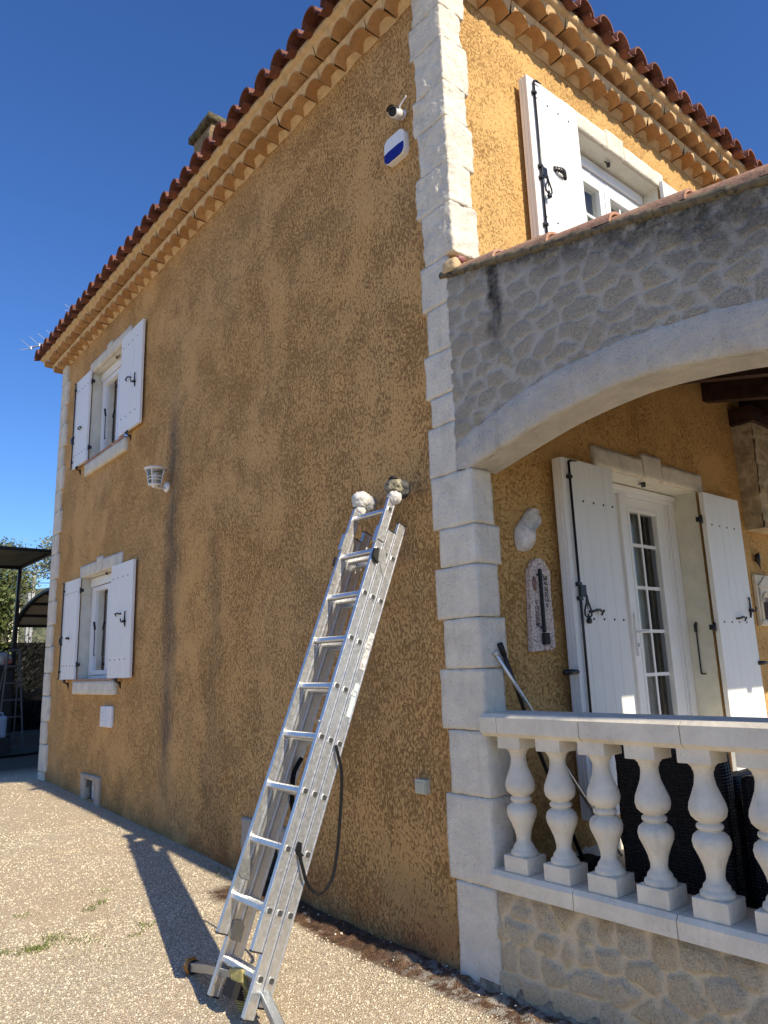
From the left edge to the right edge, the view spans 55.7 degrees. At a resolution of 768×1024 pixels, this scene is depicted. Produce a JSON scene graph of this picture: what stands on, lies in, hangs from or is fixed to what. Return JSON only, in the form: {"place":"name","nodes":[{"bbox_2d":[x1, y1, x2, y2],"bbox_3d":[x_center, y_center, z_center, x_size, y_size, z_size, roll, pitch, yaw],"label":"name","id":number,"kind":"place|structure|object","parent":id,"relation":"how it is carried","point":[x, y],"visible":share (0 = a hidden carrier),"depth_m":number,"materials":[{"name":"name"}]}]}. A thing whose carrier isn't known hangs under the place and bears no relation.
{"place":"outdoors","nodes":[
{"label":"outdoors","id":0,"kind":"place"},
{"bbox_2d":[0,712,6,737],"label":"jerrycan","id":1,"kind":"object","parent":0,"point":[3,722],"visible":1,"depth_m":12.11,"materials":[{"name":"blue plastic"}]},
{"bbox_2d":[0,737,10,756],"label":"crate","id":2,"kind":"object","parent":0,"point":[5,745],"visible":0.8,"depth_m":11.99,"materials":[{"name":"black plastic"}]},
{"bbox_2d":[11,588,46,642],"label":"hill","id":3,"kind":"structure","parent":0,"point":[41,634],"depth_m":200.58,"materials":[{"name":"green plant"}]},
{"bbox_2d":[0,860,233,978],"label":"grass","id":4,"kind":"structure","parent":0,"point":[35,948],"depth_m":4.44,"materials":[{"name":"green plant"}]},
{"bbox_2d":[0,729,573,1023],"bbox_3d":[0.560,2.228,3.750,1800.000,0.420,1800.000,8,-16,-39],"label":"ground","id":5,"kind":"structure","parent":0,"point":[448,983],"depth_m":4.32,"materials":[{"name":"beige gravel"}]},
{"bbox_2d":[0,666,15,737],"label":"ladder","id":6,"kind":"object","parent":5,"relation":"on","point":[6,708],"visible":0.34,"depth_m":14.00,"materials":[{"name":"black"}]},
{"bbox_2d":[0,652,11,665],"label":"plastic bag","id":7,"kind":"object","parent":6,"relation":"on","point":[3,655],"visible":0.68,"depth_m":14.17,"materials":[{"name":"plastic"}]},
{"bbox_2d":[0,649,23,747],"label":"step ladder","id":8,"kind":"object","parent":5,"relation":"on","point":[6,665],"visible":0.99,"depth_m":13.29,"materials":[{"name":"white metal"}]},
{"bbox_2d":[0,570,30,653],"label":"laurel shrub","id":9,"kind":"object","parent":5,"relation":"on","point":[7,608],"visible":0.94,"depth_m":17.18,"materials":[{"name":"green plant"}]},
{"bbox_2d":[0,747,38,755],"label":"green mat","id":10,"kind":"object","parent":5,"relation":"on","point":[14,751],"visible":0.56,"depth_m":12.49,"materials":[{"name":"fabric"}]},
{"bbox_2d":[0,536,40,642],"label":"pine tree","id":11,"kind":"object","parent":5,"relation":"on","point":[25,587],"visible":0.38,"depth_m":29.62,"materials":[{"name":"green plant"}]},
{"bbox_2d":[0,600,44,727],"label":"dark creeper","id":12,"kind":"object","parent":5,"relation":"on","point":[25,682],"visible":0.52,"depth_m":17.60,"materials":[{"name":"green plant"}]},
{"bbox_2d":[0,643,45,730],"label":"fence","id":13,"kind":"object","parent":5,"relation":"on","point":[29,715],"depth_m":17.92,"materials":[{"name":"black metal"}]},
{"bbox_2d":[0,546,51,737],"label":"canopy","id":14,"kind":"object","parent":5,"relation":"on","point":[19,559],"visible":0.89,"depth_m":13.92,"materials":[{"name":"black metal"}]},
{"bbox_2d":[10,588,48,664],"bbox_3d":[-5.438,3.265,15.661,4.043,2.970,3.316,8,-16,-39],"label":"curved awning","id":15,"kind":"object","parent":5,"relation":"on","point":[33,613],"visible":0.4,"depth_m":15.57,"materials":[{"name":"black metal"}]},
{"bbox_2d":[12,531,52,586],"bbox_3d":[-9.629,3.358,21.744,2.335,5.584,3.114,-9,-14,29],"label":"olive tree","id":16,"kind":"object","parent":5,"relation":"on","point":[44,564],"visible":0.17,"depth_m":21.31,"materials":[{"name":"green plant"}]},
{"bbox_2d":[24,572,49,642],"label":"utility pole","id":17,"kind":"object","parent":5,"relation":"on","point":[31,596],"visible":0.13,"depth_m":57.73,"materials":[{"name":"concrete"}]},
{"bbox_2d":[229,966,247,1011],"bbox_3d":[-0.679,2.300,3.509,0.108,0.205,0.087,-9,-14,31],"label":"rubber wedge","id":18,"kind":"object","parent":5,"relation":"on","point":[237,974],"visible":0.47,"depth_m":3.48,"materials":[{"name":"yellow rubber"}]},
{"bbox_2d":[183,475,410,1023],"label":"ladder","id":19,"kind":"object","parent":5,"relation":"on","point":[277,907],"visible":0.99,"depth_m":3.93,"materials":[{"name":"metal"}]},
{"bbox_2d":[290,745,342,895],"bbox_3d":[-0.435,1.604,3.856,0.283,0.706,0.378,8,-16,-39],"label":"strap","id":20,"kind":"object","parent":19,"relation":"hanging from","point":[300,855],"visible":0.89,"depth_m":3.77,"materials":[{"name":"black rubber"}]},
{"bbox_2d":[34,0,767,984],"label":"house","id":21,"kind":"structure","parent":5,"relation":"on","point":[246,344],"depth_m":5.74,"materials":[{"name":"paint"}]},
{"bbox_2d":[20,334,43,349],"bbox_3d":[-5.325,-2.668,11.791,1.317,0.699,0.124,-6,-13,17],"label":"tv aerial","id":22,"kind":"object","parent":21,"relation":"attached to","point":[39,344],"visible":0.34,"depth_m":11.96,"materials":[{"name":"metal"}]},
{"bbox_2d":[72,552,122,694],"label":"window","id":23,"kind":"structure","parent":21,"relation":"in","point":[95,576],"depth_m":9.20,"materials":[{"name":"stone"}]},
{"bbox_2d":[100,706,113,727],"bbox_3d":[-3.133,2.313,8.218,0.059,0.235,0.310,8,-16,-39],"label":"wall box","id":24,"kind":"object","parent":21,"relation":"attached to","point":[107,716],"visible":1,"depth_m":8.18,"materials":[{"name":"white plastic"}]},
{"bbox_2d":[84,325,132,476],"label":"window","id":25,"kind":"structure","parent":21,"relation":"in","point":[105,442],"depth_m":9.79,"materials":[{"name":"wood"}]},
{"bbox_2d":[144,465,169,492],"bbox_3d":[-2.356,-0.349,7.549,0.278,0.249,0.236,8,-16,-39],"label":"wall lantern","id":26,"kind":"object","parent":21,"relation":"attached to","point":[153,471],"depth_m":7.53,"materials":[{"name":"white plastic"}]},
{"bbox_2d":[384,129,408,167],"bbox_3d":[0.086,-2.559,5.117,0.058,0.204,0.212,8,-16,-39],"label":"alarm siren","id":27,"kind":"object","parent":21,"relation":"attached to","point":[396,148],"visible":1,"depth_m":5.08,"materials":[{"name":"white plastic"}]},
{"bbox_2d":[386,96,406,120],"bbox_3d":[0.118,-2.785,5.044,0.141,0.149,0.199,-9,-14,30],"label":"security camera","id":28,"kind":"object","parent":21,"relation":"attached to","point":[395,112],"visible":1,"depth_m":5.00,"materials":[{"name":"white plastic"}]},
{"bbox_2d":[415,778,429,794],"bbox_3d":[0.223,1.600,4.241,0.042,0.082,0.093,8,-16,-39],"label":"socket box","id":29,"kind":"object","parent":21,"relation":"attached to","point":[422,785],"visible":1,"depth_m":4.22,"materials":[{"name":"beige plastic"}]},
{"bbox_2d":[514,508,540,551],"bbox_3d":[0.915,0.102,4.504,0.245,0.291,0.092,8,-16,-39],"label":"wall lamp","id":30,"kind":"object","parent":21,"relation":"attached to","point":[528,524],"visible":1,"depth_m":4.45,"materials":[{"name":"white glass"}]},
{"bbox_2d":[525,558,555,651],"bbox_3d":[0.959,0.565,4.449,0.228,0.568,0.058,8,-16,-39],"label":"thermometer","id":31,"kind":"object","parent":21,"relation":"attached to","point":[540,625],"visible":1,"depth_m":4.43,"materials":[{"name":"ceramic"}]},
{"bbox_2d":[560,99,662,220],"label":"window","id":32,"kind":"structure","parent":21,"relation":"in","point":[610,185],"depth_m":6.33,"materials":[{"name":"wood"}]},
{"bbox_2d":[589,445,722,715],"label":"french window","id":33,"kind":"structure","parent":21,"relation":"in","point":[674,670],"depth_m":5.86,"materials":[{"name":"wood"}]},
{"bbox_2d":[753,552,760,567],"bbox_3d":[3.353,0.433,6.511,0.082,0.146,0.051,2,-13,-19],"label":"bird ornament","id":34,"kind":"object","parent":21,"relation":"attached to","point":[757,559],"visible":1,"depth_m":6.50,"materials":[{"name":"black metal"}]},
{"bbox_2d":[751,574,767,625],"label":"relief plaque","id":35,"kind":"object","parent":21,"relation":"attached to","point":[760,585],"visible":1,"depth_m":6.40,"materials":[{"name":"stone"}]},
{"bbox_2d":[438,164,767,1023],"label":"terrace","id":36,"kind":"structure","parent":5,"relation":"on","point":[552,334],"depth_m":3.38,"materials":[{"name":"stone"}]},
{"bbox_2d":[497,642,600,871],"bbox_3d":[0.937,1.390,4.136,0.729,1.285,0.128,8,-16,-39],"label":"broom handle","id":37,"kind":"object","parent":36,"relation":"on","point":[591,860],"visible":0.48,"depth_m":4.11,"materials":[{"name":"black rubber"}]},
{"bbox_2d":[493,650,622,855],"bbox_3d":[1.012,1.411,4.183,0.996,1.222,0.035,8,-15,-38],"label":"metal pole","id":38,"kind":"object","parent":36,"relation":"on","point":[529,707],"visible":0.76,"depth_m":4.09,"materials":[{"name":"metal"}]},
{"bbox_2d":[615,745,756,908],"bbox_3d":[1.652,1.555,3.721,0.705,0.732,0.577,8,-16,-39],"label":"wicker armchair","id":39,"kind":"object","parent":36,"relation":"on","point":[685,866],"visible":0.4,"depth_m":3.46,"materials":[{"name":"black wicker"}]},
{"bbox_2d":[741,774,767,908],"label":"wicker armchair","id":40,"kind":"object","parent":36,"relation":"on","point":[760,883],"visible":0.36,"depth_m":3.27,"materials":[{"name":"black wicker"}]},
{"bbox_2d":[0,0,767,588],"label":"sky","id":41,"kind":"structure","parent":0,"point":[102,101],"materials":[{"name":"blue"}]}
]}

